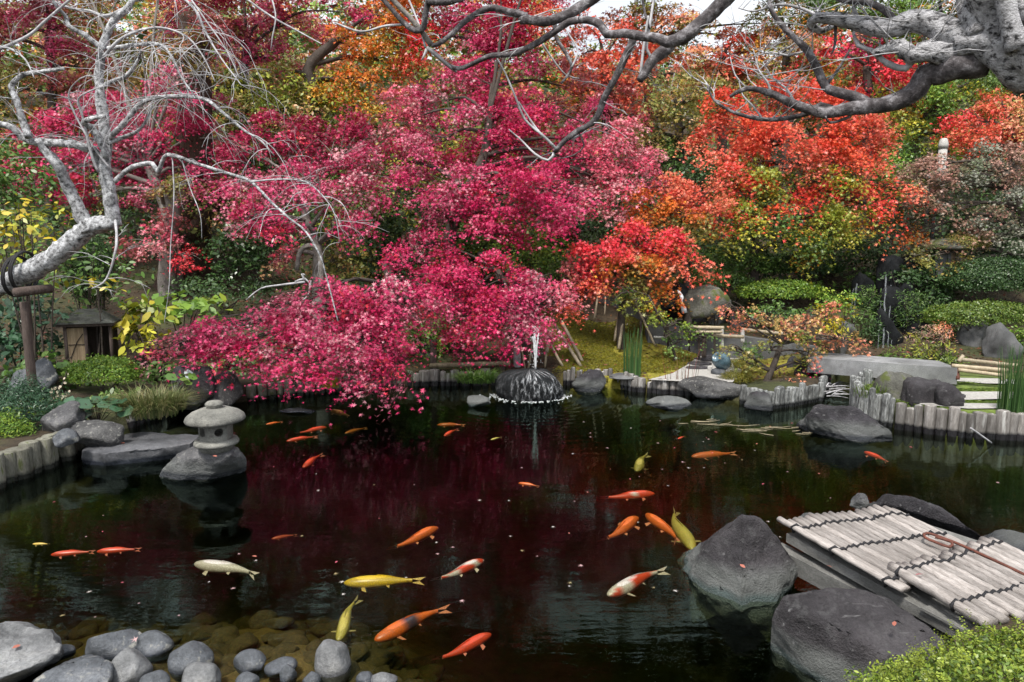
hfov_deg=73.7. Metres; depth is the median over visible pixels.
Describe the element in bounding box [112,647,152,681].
stone
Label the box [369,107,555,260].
shrub
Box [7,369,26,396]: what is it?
rock
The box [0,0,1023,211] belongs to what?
woodland
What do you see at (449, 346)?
shrub
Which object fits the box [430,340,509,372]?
bamboo rail
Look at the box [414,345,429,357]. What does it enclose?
rock
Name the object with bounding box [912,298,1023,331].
shrub
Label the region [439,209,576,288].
shrub
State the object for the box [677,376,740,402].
rock
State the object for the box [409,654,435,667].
submerged stone
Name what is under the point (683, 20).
maple tree
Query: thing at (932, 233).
stake
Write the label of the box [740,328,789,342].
bamboo rail
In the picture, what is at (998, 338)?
rock
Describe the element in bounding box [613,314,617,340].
bamboo prop
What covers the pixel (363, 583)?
koi
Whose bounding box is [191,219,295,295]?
shrub
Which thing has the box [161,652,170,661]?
submerged stone
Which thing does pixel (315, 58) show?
maple tree
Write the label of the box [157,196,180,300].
grey trunk tree
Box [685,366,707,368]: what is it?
stepping stone
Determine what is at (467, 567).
koi
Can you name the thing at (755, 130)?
scarlet maple
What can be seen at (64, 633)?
submerged stone
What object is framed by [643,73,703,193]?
bare tree
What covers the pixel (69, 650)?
stone
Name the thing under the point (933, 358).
shrub
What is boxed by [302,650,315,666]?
submerged stone
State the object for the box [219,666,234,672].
submerged stone
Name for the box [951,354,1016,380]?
bamboo barrier
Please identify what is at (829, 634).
rock
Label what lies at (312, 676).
stone
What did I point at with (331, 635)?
submerged stone
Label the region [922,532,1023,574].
iron hook
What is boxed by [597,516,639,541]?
koi
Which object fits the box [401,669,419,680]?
submerged stone
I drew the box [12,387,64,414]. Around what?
shrub
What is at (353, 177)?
crimson maple
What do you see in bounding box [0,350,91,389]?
shrub
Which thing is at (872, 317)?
shrub
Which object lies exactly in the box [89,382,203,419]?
sedge clump
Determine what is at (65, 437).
rock
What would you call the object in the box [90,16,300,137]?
maple tree
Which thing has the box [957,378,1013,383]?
gravel strip
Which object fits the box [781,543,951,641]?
timber beam
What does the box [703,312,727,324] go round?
rock
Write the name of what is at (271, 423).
koi
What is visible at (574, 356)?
bamboo prop
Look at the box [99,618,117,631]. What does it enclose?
submerged stone
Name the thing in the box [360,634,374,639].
submerged stone
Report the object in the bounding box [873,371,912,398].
rock
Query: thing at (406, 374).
sedge clump
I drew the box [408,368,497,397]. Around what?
log edging
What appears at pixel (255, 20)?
maple tree
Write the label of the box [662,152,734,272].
shrub
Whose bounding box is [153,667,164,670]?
submerged stone
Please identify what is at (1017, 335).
shrub
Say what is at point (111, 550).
koi
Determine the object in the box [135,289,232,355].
shrub
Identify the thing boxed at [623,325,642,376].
horsetail clump
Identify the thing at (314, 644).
submerged stone
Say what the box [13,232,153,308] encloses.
shrub
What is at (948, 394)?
rock
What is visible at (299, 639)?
submerged stone
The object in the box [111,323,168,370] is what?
shrub
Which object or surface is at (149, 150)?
dark crimson maple
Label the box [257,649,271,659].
submerged stone
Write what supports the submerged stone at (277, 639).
on the ground at (542, 607)
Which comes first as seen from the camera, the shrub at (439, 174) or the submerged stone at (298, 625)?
the submerged stone at (298, 625)
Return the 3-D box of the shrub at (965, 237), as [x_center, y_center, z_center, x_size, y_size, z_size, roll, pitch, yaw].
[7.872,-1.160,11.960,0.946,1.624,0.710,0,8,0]
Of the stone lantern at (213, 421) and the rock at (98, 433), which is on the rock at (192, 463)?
the stone lantern at (213, 421)
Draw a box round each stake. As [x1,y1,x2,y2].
[923,182,929,242]
[930,183,937,239]
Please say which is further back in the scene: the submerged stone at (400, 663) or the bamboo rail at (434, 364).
the bamboo rail at (434, 364)
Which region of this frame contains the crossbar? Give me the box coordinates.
[461,321,519,325]
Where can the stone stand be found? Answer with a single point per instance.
(717, 371)
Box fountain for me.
[489,326,571,412]
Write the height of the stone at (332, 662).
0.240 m
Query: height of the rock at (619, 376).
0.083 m
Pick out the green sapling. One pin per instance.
(666, 333)
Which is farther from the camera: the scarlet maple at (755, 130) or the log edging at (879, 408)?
the scarlet maple at (755, 130)
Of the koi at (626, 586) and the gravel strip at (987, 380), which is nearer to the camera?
the koi at (626, 586)
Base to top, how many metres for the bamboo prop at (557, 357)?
0.436 m
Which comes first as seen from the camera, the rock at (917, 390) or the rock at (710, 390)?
the rock at (917, 390)
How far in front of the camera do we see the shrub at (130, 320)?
9.38 m
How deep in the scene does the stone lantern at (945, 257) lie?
11.96 m
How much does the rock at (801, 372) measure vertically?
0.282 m
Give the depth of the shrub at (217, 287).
11.35 m
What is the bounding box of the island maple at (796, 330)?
[707,300,872,381]
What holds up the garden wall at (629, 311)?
on the ground at (542, 607)
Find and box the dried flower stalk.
[50,371,69,407]
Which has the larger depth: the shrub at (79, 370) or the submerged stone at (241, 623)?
the shrub at (79, 370)
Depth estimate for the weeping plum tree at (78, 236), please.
6.86 m
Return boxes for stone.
[0,621,63,681]
[22,620,36,623]
[27,672,39,681]
[33,623,48,628]
[33,653,113,681]
[48,657,73,669]
[52,624,65,630]
[57,629,69,639]
[60,644,75,660]
[61,640,82,649]
[68,623,89,639]
[74,624,98,639]
[77,615,107,626]
[85,629,141,661]
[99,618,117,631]
[111,627,126,631]
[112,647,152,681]
[116,622,131,628]
[137,630,173,662]
[138,628,163,632]
[139,670,170,681]
[150,623,166,629]
[151,660,167,668]
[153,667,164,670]
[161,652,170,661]
[167,640,214,680]
[171,644,180,651]
[172,637,181,644]
[174,622,206,637]
[179,625,209,643]
[181,662,220,681]
[184,370,192,380]
[190,612,216,624]
[194,625,222,641]
[208,642,229,653]
[209,646,223,655]
[210,626,239,642]
[214,654,222,664]
[217,654,236,666]
[218,667,231,677]
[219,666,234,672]
[226,644,241,653]
[228,632,258,651]
[232,615,250,629]
[233,649,265,674]
[235,671,259,681]
[248,610,277,628]
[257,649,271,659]
[258,645,274,662]
[258,670,269,680]
[261,632,274,642]
[262,616,293,629]
[264,656,297,677]
[268,629,305,646]
[268,642,297,662]
[269,677,279,681]
[280,664,296,681]
[281,634,309,644]
[287,646,298,653]
[288,621,308,631]
[302,616,331,627]
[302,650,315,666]
[302,671,320,681]
[305,639,321,650]
[308,623,329,637]
[314,639,350,681]
[324,630,350,642]
[325,620,351,637]
[347,669,367,681]
[348,641,368,660]
[350,655,362,662]
[350,660,359,674]
[351,621,369,628]
[352,625,369,637]
[356,671,372,681]
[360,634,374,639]
[360,639,378,648]
[362,648,394,666]
[368,637,391,648]
[371,672,397,681]
[373,665,390,673]
[385,645,406,669]
[386,660,393,667]
[390,639,398,645]
[390,651,403,668]
[398,668,408,677]
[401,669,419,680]
[403,679,424,681]
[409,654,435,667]
[416,663,444,679]
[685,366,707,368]
[687,361,711,365]
[694,357,711,361]
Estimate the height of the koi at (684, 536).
0.108 m
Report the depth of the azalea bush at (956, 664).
2.49 m
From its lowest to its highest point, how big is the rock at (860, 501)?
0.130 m
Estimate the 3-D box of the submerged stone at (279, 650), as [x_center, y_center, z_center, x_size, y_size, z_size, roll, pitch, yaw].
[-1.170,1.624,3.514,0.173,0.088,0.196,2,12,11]
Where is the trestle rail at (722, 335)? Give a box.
[682,325,743,357]
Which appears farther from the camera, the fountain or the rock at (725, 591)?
the fountain
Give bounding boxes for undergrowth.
[0,108,1023,324]
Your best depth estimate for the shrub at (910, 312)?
11.30 m
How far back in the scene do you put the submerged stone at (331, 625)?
4.03 m
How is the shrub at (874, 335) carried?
on the ground at (542, 607)
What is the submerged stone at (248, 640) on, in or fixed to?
on the ground at (542, 607)
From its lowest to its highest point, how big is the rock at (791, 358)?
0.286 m
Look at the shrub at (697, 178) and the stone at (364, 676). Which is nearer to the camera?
the stone at (364, 676)
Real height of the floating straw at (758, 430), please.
0.013 m
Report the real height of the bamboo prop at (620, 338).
0.692 m
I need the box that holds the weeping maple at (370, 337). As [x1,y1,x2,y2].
[132,238,468,426]
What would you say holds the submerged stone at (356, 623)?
on the ground at (542, 607)
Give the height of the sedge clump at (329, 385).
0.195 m
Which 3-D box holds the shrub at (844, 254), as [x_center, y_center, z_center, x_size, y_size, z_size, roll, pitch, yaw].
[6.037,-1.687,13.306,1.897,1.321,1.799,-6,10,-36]
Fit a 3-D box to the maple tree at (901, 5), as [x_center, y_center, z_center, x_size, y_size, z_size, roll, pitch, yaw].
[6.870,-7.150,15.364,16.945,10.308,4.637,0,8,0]
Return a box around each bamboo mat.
[777,504,966,592]
[887,536,1023,629]
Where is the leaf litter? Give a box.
[0,144,1023,380]
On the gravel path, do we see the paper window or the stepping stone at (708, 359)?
the stepping stone at (708, 359)
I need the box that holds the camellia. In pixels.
[0,283,73,367]
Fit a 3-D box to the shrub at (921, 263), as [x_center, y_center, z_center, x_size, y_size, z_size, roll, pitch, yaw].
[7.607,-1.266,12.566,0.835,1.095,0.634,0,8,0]
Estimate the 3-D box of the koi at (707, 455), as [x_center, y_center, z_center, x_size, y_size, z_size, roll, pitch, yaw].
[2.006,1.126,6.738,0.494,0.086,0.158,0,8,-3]
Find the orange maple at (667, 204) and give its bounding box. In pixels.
[613,179,747,324]
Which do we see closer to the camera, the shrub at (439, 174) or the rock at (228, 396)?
the rock at (228, 396)
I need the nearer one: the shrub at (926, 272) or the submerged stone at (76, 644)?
the submerged stone at (76, 644)
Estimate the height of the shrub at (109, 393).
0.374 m
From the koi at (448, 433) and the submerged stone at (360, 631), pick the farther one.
the koi at (448, 433)
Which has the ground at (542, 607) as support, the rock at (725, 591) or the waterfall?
the waterfall
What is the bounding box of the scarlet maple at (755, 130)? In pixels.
[673,65,936,320]
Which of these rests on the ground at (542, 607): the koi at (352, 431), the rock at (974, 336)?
the rock at (974, 336)
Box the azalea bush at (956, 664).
[841,608,1023,681]
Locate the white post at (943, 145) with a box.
[936,138,948,206]
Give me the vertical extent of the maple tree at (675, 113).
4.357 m
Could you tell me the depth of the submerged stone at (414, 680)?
3.41 m
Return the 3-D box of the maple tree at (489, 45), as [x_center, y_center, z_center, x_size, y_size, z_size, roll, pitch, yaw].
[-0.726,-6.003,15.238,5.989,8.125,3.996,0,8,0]
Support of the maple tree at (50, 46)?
on the ground at (542, 607)
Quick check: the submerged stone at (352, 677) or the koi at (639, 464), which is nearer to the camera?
the submerged stone at (352, 677)
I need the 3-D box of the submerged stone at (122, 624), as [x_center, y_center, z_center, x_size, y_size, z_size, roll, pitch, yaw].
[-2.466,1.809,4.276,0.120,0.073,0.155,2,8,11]
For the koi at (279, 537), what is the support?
in the water
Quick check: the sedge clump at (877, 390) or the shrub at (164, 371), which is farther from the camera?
the shrub at (164, 371)
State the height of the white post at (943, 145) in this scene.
1.345 m
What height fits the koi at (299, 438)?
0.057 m
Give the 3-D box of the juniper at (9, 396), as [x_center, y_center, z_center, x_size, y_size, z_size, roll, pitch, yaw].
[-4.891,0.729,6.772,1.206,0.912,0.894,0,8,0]
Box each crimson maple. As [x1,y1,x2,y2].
[0,0,260,296]
[192,104,420,331]
[361,0,712,316]
[415,227,594,372]
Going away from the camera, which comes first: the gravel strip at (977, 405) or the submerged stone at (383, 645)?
the submerged stone at (383, 645)
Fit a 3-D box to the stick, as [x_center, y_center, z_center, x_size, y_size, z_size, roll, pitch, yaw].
[4.720,0.951,6.870,0.314,0.196,0.020,-3,8,-18]
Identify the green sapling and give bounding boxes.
[612,286,722,360]
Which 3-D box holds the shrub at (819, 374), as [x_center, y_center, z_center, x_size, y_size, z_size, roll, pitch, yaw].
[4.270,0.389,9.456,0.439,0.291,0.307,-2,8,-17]
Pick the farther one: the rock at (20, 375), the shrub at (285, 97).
the shrub at (285, 97)
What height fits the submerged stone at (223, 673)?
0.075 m
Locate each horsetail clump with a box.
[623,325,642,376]
[996,344,1023,412]
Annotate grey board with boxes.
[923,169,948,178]
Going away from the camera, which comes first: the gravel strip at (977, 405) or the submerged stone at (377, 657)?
the submerged stone at (377, 657)
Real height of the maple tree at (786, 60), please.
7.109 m
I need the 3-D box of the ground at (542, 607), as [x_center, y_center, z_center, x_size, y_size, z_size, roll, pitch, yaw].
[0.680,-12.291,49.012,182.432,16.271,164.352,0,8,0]
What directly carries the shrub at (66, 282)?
on the ground at (542, 607)
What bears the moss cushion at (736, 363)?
on the ground at (542, 607)
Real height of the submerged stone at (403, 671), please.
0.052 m
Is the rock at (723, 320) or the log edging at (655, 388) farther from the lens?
the rock at (723, 320)
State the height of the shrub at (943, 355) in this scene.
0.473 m
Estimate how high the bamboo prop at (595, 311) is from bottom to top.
0.470 m
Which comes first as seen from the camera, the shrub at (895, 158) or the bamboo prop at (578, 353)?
the bamboo prop at (578, 353)
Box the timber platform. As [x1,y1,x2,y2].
[786,526,976,635]
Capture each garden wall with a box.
[596,294,664,322]
[645,321,818,358]
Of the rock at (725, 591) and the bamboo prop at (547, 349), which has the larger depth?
the bamboo prop at (547, 349)
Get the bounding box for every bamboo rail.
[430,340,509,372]
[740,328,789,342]
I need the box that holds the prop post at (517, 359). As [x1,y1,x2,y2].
[512,315,520,367]
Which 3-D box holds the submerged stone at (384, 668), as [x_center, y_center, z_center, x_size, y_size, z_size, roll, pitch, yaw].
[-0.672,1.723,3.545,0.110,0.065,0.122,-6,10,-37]
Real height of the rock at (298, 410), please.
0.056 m
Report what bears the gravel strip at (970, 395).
on the ground at (542, 607)
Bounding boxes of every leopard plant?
[7,358,86,374]
[56,396,132,420]
[165,373,196,394]
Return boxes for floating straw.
[678,418,758,425]
[738,426,794,431]
[760,427,811,435]
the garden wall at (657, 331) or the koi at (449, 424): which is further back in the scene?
the garden wall at (657, 331)
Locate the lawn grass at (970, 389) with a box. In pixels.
[866,381,1013,407]
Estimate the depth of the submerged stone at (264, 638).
3.78 m
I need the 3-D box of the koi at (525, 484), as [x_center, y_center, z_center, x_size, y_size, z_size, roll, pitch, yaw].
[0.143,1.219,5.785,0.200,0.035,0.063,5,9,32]
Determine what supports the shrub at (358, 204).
on the ground at (542, 607)
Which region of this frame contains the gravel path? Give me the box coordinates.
[648,356,741,381]
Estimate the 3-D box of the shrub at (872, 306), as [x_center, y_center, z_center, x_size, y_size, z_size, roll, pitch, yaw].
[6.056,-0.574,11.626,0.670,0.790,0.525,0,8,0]
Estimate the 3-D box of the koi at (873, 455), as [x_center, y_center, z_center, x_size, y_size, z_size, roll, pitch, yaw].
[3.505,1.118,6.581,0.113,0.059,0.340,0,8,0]
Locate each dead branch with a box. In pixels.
[246,273,311,299]
[825,379,849,397]
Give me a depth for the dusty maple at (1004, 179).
11.81 m
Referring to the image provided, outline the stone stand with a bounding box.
[711,368,725,374]
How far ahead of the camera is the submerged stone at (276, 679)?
3.26 m
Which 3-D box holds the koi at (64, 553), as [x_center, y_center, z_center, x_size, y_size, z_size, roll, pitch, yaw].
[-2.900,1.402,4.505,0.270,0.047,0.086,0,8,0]
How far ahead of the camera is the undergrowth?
13.95 m
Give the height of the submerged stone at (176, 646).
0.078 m
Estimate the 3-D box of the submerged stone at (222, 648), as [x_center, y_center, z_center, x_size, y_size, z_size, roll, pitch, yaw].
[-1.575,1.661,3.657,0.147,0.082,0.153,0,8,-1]
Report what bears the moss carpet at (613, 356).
on the ground at (542, 607)
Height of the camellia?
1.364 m
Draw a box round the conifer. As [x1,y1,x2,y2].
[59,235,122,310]
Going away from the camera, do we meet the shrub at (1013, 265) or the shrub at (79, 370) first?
the shrub at (79, 370)
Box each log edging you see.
[0,431,84,512]
[126,408,197,432]
[246,370,410,411]
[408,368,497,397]
[563,367,637,399]
[631,377,699,408]
[738,374,830,423]
[849,368,895,432]
[893,402,1023,455]
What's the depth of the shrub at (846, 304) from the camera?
10.79 m
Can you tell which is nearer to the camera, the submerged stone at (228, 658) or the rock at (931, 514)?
the submerged stone at (228, 658)
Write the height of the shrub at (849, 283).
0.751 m
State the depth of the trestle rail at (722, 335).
10.35 m
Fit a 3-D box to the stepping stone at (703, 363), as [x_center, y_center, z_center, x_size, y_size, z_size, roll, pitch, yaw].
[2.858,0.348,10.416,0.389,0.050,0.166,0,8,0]
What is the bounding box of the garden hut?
[55,308,120,368]
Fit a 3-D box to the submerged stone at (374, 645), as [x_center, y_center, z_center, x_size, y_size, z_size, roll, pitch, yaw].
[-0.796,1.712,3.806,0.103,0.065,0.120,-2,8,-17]
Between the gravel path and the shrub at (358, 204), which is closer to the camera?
the gravel path
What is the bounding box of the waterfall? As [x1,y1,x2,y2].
[850,253,929,345]
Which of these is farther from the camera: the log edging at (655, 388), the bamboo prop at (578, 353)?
the bamboo prop at (578, 353)
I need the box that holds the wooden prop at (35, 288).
[0,251,53,392]
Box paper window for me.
[951,253,954,264]
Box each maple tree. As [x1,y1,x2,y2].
[0,0,150,240]
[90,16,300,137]
[140,0,382,233]
[247,0,439,246]
[344,0,605,248]
[533,0,1023,238]
[548,8,669,233]
[587,0,779,230]
[610,68,738,259]
[676,23,803,243]
[725,0,879,248]
[787,32,951,246]
[865,70,1022,252]
[929,88,1023,238]
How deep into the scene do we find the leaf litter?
11.00 m
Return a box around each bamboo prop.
[519,335,525,367]
[528,340,532,367]
[544,329,547,366]
[545,330,551,352]
[550,345,563,366]
[554,325,581,366]
[560,320,583,360]
[593,294,598,320]
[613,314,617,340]
[617,312,625,349]
[633,301,655,344]
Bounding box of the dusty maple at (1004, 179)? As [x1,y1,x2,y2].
[882,136,1023,288]
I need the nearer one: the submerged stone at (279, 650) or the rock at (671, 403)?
the submerged stone at (279, 650)
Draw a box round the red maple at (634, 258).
[556,217,731,349]
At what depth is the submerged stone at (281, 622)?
3.98 m
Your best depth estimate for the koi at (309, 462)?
6.41 m
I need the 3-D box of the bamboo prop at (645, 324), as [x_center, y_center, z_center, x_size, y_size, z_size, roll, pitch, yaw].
[2.077,-0.334,10.808,0.477,0.783,0.042,7,11,42]
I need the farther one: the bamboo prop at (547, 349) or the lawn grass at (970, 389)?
the bamboo prop at (547, 349)
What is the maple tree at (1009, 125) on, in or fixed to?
on the ground at (542, 607)
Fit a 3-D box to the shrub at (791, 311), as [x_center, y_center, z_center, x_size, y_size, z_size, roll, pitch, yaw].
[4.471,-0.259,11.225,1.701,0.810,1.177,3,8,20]
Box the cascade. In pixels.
[660,282,688,318]
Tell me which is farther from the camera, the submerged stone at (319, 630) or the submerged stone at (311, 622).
the submerged stone at (311, 622)
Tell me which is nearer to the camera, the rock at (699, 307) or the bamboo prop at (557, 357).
the bamboo prop at (557, 357)
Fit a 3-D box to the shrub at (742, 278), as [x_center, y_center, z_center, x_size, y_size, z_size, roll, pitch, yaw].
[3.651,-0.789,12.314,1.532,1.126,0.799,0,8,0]
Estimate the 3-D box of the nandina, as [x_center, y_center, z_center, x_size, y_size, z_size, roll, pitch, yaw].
[6.037,0.084,10.041,0.836,0.682,0.775,0,8,0]
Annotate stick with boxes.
[970,427,991,443]
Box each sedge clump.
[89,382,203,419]
[143,380,209,412]
[320,377,338,388]
[379,366,419,382]
[439,366,504,384]
[660,346,702,382]
[853,382,894,397]
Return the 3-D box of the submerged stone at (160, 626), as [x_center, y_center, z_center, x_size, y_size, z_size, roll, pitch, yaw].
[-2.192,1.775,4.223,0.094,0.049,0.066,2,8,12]
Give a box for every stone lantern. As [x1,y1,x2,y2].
[184,400,245,453]
[916,238,973,275]
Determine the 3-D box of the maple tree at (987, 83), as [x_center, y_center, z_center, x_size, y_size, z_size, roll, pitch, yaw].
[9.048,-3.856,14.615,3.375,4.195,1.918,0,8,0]
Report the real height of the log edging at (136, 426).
0.600 m
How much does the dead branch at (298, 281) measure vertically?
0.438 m
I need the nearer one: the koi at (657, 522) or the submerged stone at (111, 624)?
the submerged stone at (111, 624)
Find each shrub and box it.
[0,132,80,326]
[0,193,65,361]
[0,194,86,359]
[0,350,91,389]
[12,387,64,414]
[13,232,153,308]
[60,353,148,392]
[64,275,126,375]
[90,386,140,406]
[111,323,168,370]
[112,295,180,366]
[125,360,195,389]
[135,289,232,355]
[159,271,280,317]
[160,62,376,238]
[177,163,261,286]
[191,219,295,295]
[196,349,275,376]
[276,269,401,315]
[281,167,438,275]
[323,243,382,301]
[324,205,438,294]
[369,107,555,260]
[400,316,455,362]
[415,218,520,300]
[430,304,470,350]
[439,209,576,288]
[488,226,577,315]
[530,213,602,309]
[570,174,668,274]
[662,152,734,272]
[673,266,754,325]
[680,243,791,314]
[729,299,835,338]
[731,277,828,329]
[759,252,846,301]
[777,223,883,281]
[805,287,862,353]
[806,365,830,378]
[815,317,850,352]
[830,272,875,299]
[840,303,880,339]
[843,242,920,276]
[846,285,886,327]
[854,317,890,347]
[871,148,923,254]
[877,265,921,287]
[879,343,969,364]
[880,351,905,357]
[889,289,932,329]
[896,255,958,322]
[908,243,926,294]
[910,351,961,363]
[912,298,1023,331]
[916,276,983,329]
[920,318,989,344]
[928,320,955,361]
[935,252,1023,322]
[941,229,991,307]
[968,230,1023,291]
[1006,325,1023,346]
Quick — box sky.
[0,0,956,69]
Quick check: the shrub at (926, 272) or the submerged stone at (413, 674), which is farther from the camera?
the shrub at (926, 272)
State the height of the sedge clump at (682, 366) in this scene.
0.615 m
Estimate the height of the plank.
0.012 m
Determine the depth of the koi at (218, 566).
4.33 m
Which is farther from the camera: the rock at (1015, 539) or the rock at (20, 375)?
the rock at (20, 375)
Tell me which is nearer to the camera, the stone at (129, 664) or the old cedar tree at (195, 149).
the stone at (129, 664)
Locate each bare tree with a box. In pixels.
[630,0,658,136]
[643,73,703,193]
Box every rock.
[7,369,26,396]
[35,357,58,393]
[40,400,86,431]
[52,428,80,447]
[70,420,124,446]
[159,446,246,482]
[170,365,216,409]
[184,397,205,404]
[198,371,243,408]
[280,407,315,413]
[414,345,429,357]
[467,395,490,409]
[572,369,606,397]
[609,372,638,379]
[645,396,691,411]
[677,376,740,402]
[677,514,797,643]
[682,284,730,318]
[692,318,702,321]
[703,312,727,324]
[728,313,744,325]
[744,391,772,411]
[753,304,781,322]
[770,587,947,681]
[786,356,798,367]
[793,404,892,445]
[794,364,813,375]
[839,321,857,353]
[849,493,868,509]
[854,494,980,539]
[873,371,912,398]
[901,377,964,406]
[934,383,963,407]
[956,318,988,346]
[981,322,1022,358]
[984,529,1023,551]
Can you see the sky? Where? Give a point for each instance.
(600, 7)
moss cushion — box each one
[716,367,754,383]
[728,358,765,370]
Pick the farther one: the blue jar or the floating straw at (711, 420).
the blue jar
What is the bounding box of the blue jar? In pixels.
[712,352,730,369]
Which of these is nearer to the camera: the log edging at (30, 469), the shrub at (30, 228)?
the log edging at (30, 469)
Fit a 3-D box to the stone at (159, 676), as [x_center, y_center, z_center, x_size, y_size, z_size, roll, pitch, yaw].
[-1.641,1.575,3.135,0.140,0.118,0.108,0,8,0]
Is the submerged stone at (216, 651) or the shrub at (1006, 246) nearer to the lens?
the submerged stone at (216, 651)
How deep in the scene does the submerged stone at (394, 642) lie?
4.03 m
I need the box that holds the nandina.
[898,324,961,360]
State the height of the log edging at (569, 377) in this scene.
0.626 m
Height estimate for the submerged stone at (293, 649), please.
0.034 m
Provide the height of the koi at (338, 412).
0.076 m
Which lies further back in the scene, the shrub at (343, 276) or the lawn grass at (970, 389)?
the shrub at (343, 276)
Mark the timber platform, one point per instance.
(913, 600)
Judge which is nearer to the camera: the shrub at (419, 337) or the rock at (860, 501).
the rock at (860, 501)
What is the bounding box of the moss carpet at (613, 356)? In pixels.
[540,309,697,376]
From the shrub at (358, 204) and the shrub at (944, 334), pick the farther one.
the shrub at (358, 204)
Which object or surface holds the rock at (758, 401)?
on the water
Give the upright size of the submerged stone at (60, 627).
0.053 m
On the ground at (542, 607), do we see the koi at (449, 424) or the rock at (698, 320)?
the rock at (698, 320)
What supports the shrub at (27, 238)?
on the ground at (542, 607)
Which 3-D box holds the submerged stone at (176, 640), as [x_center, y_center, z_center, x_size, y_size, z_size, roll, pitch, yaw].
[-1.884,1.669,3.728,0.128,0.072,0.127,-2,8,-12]
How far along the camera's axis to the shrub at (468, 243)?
12.27 m
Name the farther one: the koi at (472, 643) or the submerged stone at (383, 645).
the submerged stone at (383, 645)
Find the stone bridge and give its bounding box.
[801,351,956,383]
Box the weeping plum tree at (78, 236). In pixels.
[0,0,387,322]
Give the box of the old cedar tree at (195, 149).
[50,0,413,293]
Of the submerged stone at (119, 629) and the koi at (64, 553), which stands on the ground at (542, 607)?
the submerged stone at (119, 629)
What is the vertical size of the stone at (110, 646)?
0.189 m
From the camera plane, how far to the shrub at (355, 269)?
11.80 m
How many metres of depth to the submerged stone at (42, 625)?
4.11 m
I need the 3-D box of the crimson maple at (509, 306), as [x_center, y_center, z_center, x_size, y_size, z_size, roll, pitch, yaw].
[-0.110,-0.472,9.856,2.620,2.329,1.852,0,8,0]
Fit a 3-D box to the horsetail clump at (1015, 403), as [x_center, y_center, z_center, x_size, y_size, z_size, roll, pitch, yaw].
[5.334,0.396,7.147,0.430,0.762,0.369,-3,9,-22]
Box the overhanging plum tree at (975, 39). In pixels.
[334,0,1023,167]
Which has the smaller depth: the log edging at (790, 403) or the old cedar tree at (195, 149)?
the log edging at (790, 403)
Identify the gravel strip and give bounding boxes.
[920,403,999,408]
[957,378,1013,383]
[960,391,1012,399]
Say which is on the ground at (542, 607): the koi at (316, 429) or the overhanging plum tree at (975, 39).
the overhanging plum tree at (975, 39)
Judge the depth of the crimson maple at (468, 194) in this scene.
11.53 m
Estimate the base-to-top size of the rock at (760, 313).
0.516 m
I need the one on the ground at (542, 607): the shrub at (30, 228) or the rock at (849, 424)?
the shrub at (30, 228)
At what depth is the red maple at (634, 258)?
10.48 m
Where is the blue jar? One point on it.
(724, 362)
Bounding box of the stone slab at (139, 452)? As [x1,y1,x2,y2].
[81,432,198,474]
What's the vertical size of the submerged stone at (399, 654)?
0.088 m
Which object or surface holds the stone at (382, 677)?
on the ground at (542, 607)
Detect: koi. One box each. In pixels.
[33,542,47,545]
[51,550,94,558]
[97,547,139,555]
[194,559,258,579]
[266,421,282,424]
[272,534,296,540]
[287,436,316,441]
[294,426,326,433]
[302,453,323,468]
[331,409,349,416]
[331,595,362,640]
[344,574,424,591]
[345,427,366,433]
[374,604,451,642]
[387,526,437,549]
[431,558,483,580]
[432,632,491,659]
[437,422,464,426]
[444,429,458,436]
[518,482,537,486]
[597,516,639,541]
[600,490,654,500]
[607,566,670,597]
[634,452,650,472]
[645,513,679,543]
[671,507,700,549]
[691,451,737,459]
[864,451,888,462]
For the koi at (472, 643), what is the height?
0.064 m
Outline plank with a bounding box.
[921,604,975,632]
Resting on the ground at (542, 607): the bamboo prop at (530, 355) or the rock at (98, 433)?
the bamboo prop at (530, 355)
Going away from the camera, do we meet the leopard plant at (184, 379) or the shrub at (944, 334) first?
the leopard plant at (184, 379)
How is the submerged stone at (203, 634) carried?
on the ground at (542, 607)
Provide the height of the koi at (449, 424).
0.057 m
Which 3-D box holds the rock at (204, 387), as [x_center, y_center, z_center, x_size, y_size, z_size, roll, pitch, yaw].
[-3.868,0.556,8.299,0.518,0.580,0.296,0,8,0]
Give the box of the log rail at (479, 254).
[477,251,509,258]
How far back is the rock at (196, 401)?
8.17 m
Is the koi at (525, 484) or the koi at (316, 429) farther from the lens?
the koi at (316, 429)
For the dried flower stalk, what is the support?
on the ground at (542, 607)
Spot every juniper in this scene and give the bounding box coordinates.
[0,370,74,434]
[0,406,41,437]
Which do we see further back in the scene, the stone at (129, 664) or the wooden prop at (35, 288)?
the wooden prop at (35, 288)
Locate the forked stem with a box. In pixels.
[295,243,324,286]
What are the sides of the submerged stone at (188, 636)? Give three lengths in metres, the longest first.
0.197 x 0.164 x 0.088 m
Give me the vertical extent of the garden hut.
0.810 m
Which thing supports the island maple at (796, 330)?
on the ground at (542, 607)
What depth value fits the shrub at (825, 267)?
12.59 m
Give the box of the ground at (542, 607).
[0,59,1023,681]
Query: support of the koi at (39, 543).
in the water
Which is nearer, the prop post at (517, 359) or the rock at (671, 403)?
the rock at (671, 403)
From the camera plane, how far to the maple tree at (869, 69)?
14.82 m
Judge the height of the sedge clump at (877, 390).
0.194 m
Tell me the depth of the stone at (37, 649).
3.17 m
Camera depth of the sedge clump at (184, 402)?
7.21 m
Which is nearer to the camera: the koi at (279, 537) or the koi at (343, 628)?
the koi at (343, 628)
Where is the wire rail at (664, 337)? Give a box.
[640,321,700,350]
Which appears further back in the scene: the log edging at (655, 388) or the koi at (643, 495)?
the log edging at (655, 388)
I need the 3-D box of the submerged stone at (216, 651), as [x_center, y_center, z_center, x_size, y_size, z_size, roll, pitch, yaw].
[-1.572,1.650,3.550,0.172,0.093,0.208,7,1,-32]
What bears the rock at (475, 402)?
on the water

